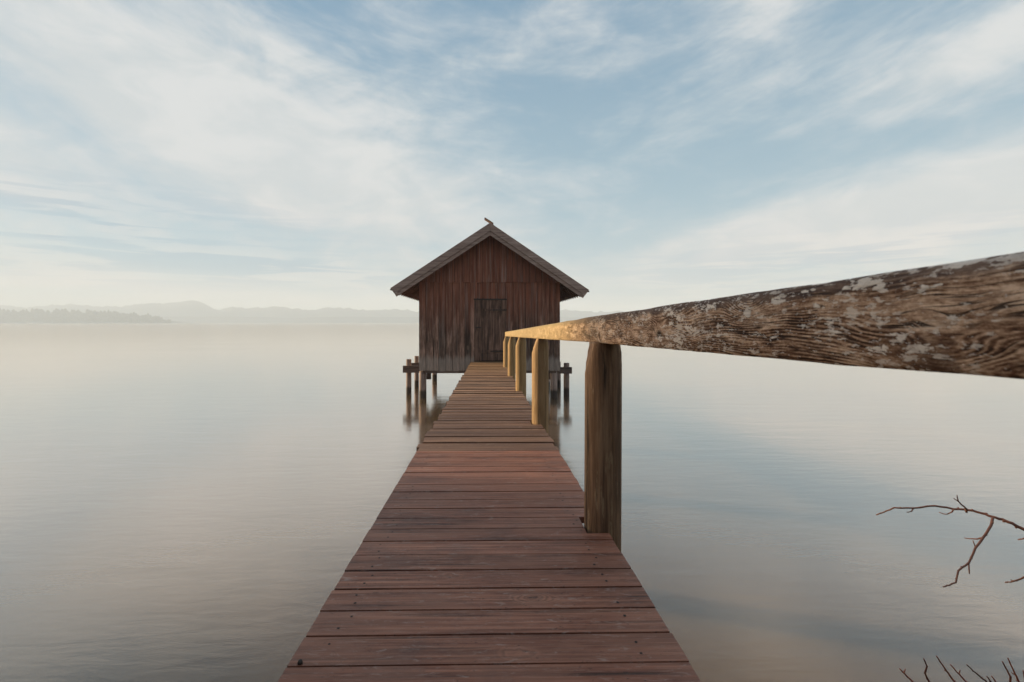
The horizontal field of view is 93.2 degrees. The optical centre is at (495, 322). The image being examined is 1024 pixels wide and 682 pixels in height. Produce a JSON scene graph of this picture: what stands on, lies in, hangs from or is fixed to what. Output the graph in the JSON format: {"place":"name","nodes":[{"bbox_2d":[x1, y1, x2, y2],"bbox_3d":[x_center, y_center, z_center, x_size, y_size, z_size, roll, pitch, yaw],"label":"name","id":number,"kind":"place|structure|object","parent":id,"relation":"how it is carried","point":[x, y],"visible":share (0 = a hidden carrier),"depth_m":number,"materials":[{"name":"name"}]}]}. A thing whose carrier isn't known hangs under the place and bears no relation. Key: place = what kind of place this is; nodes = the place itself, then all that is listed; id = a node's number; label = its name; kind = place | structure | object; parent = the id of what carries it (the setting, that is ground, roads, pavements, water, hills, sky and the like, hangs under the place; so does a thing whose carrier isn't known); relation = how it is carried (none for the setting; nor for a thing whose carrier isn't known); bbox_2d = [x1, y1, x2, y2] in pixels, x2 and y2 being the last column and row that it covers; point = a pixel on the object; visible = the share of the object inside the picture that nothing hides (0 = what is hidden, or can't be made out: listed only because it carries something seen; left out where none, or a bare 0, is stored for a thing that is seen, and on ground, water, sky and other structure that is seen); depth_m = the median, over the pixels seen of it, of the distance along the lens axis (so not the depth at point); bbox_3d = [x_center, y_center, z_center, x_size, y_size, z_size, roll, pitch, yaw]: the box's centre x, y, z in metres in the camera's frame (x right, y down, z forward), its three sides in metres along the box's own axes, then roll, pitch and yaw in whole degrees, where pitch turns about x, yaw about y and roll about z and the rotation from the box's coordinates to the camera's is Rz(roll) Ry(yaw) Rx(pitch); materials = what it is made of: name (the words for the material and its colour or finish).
{"place":"outdoors","nodes":[
{"label":"outdoors","id":0,"kind":"place"},
{"bbox_2d":[0,312,186,322],"bbox_3d":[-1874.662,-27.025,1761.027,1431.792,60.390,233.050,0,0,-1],"label":"headland","id":1,"kind":"structure","parent":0,"point":[35,316],"depth_m":1667.41,"materials":[{"name":"grey"}]},
{"bbox_2d":[0,308,171,322],"bbox_3d":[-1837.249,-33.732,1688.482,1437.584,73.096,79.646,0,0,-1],"label":"forest","id":2,"kind":"object","parent":1,"relation":"on","point":[28,316],"visible":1,"depth_m":1688.91,"materials":[{"name":"grey plant"}]},
{"bbox_2d":[0,300,623,317],"bbox_3d":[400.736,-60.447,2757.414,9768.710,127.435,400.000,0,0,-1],"label":"mountains","id":3,"kind":"structure","parent":0,"point":[192,308],"depth_m":2690.12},
{"bbox_2d":[152,316,585,322],"bbox_3d":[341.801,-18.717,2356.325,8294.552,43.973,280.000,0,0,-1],"label":"hills","id":4,"kind":"structure","parent":0,"point":[210,319],"depth_m":2284.74,"materials":[{"name":"grey"}]},
{"bbox_2d":[0,323,1023,681],"bbox_3d":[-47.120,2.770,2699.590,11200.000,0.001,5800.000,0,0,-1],"label":"water","id":5,"kind":"structure","parent":0,"point":[192,501],"depth_m":7.69,"materials":[{"name":"grey liquid"}]},
{"bbox_2d":[403,359,418,393],"bbox_3d":[-3.176,3.098,18.584,0.716,3.345,0.335,0,0,-1],"label":"mooring pile","id":6,"kind":"object","parent":5,"relation":"in","point":[408,369],"visible":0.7,"depth_m":18.55,"materials":[{"name":"brown wood"}]},
{"bbox_2d":[411,356,418,386],"bbox_3d":[-3.213,3.111,20.684,0.716,3.319,0.321,0,0,-1],"label":"mooring pile","id":7,"kind":"object","parent":5,"relation":"in","point":[416,375],"visible":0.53,"depth_m":20.66,"materials":[{"name":"brown wood"}]},
{"bbox_2d":[278,362,700,681],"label":"footbridge","id":8,"kind":"object","parent":5,"relation":"in","point":[481,555],"visible":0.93,"depth_m":1.86,"materials":[{"name":"wood"}]},
{"bbox_2d":[503,252,1023,551],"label":"railing","id":9,"kind":"object","parent":8,"relation":"attached to","point":[964,317],"visible":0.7,"depth_m":0.82,"materials":[{"name":"brown wood"}]},
{"bbox_2d":[390,218,588,397],"bbox_3d":[-0.254,0.528,20.604,7.068,8.486,6.970,0,0,-1],"label":"boathouse","id":10,"kind":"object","parent":5,"relation":"in","point":[478,294],"visible":0.87,"depth_m":17.59,"materials":[{"name":"brown wood"}]},
{"bbox_2d":[476,300,506,359],"bbox_3d":[-0.153,0.287,17.598,1.127,2.213,0.099,0,0,-1],"label":"door","id":11,"kind":"structure","parent":10,"relation":"in","point":[493,312],"depth_m":17.61,"materials":[{"name":"wood"}]},
{"bbox_2d":[557,362,560,386],"bbox_3d":[2.575,3.233,20.785,0.501,3.075,0.356,0,0,-1],"label":"mooring pile","id":12,"kind":"object","parent":5,"relation":"in","point":[558,380],"visible":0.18,"depth_m":20.75,"materials":[{"name":"brown wood"}]},
{"bbox_2d":[558,363,571,394],"bbox_3d":[2.623,3.162,18.386,0.514,3.217,0.356,0,0,-1],"label":"mooring pile","id":13,"kind":"object","parent":5,"relation":"in","point":[566,370],"visible":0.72,"depth_m":18.34,"materials":[{"name":"brown wood"}]},
{"bbox_2d":[0,0,1023,311],"label":"sky","id":14,"kind":"structure","parent":0,"point":[218,154],"materials":[{"name":"blue"}]},
{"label":"shore bank","id":15,"kind":"structure","parent":0,"visible":0},
{"bbox_2d":[876,495,1023,587],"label":"bare shrub","id":16,"kind":"object","parent":15,"relation":"on","point":[992,517],"visible":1,"depth_m":2.20,"materials":[{"name":"brown plant"}]},
{"bbox_2d":[899,656,1023,681],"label":"twig shrub","id":17,"kind":"object","parent":15,"relation":"on","point":[982,678],"visible":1,"depth_m":2.23,"materials":[{"name":"brown plant"}]}
]}

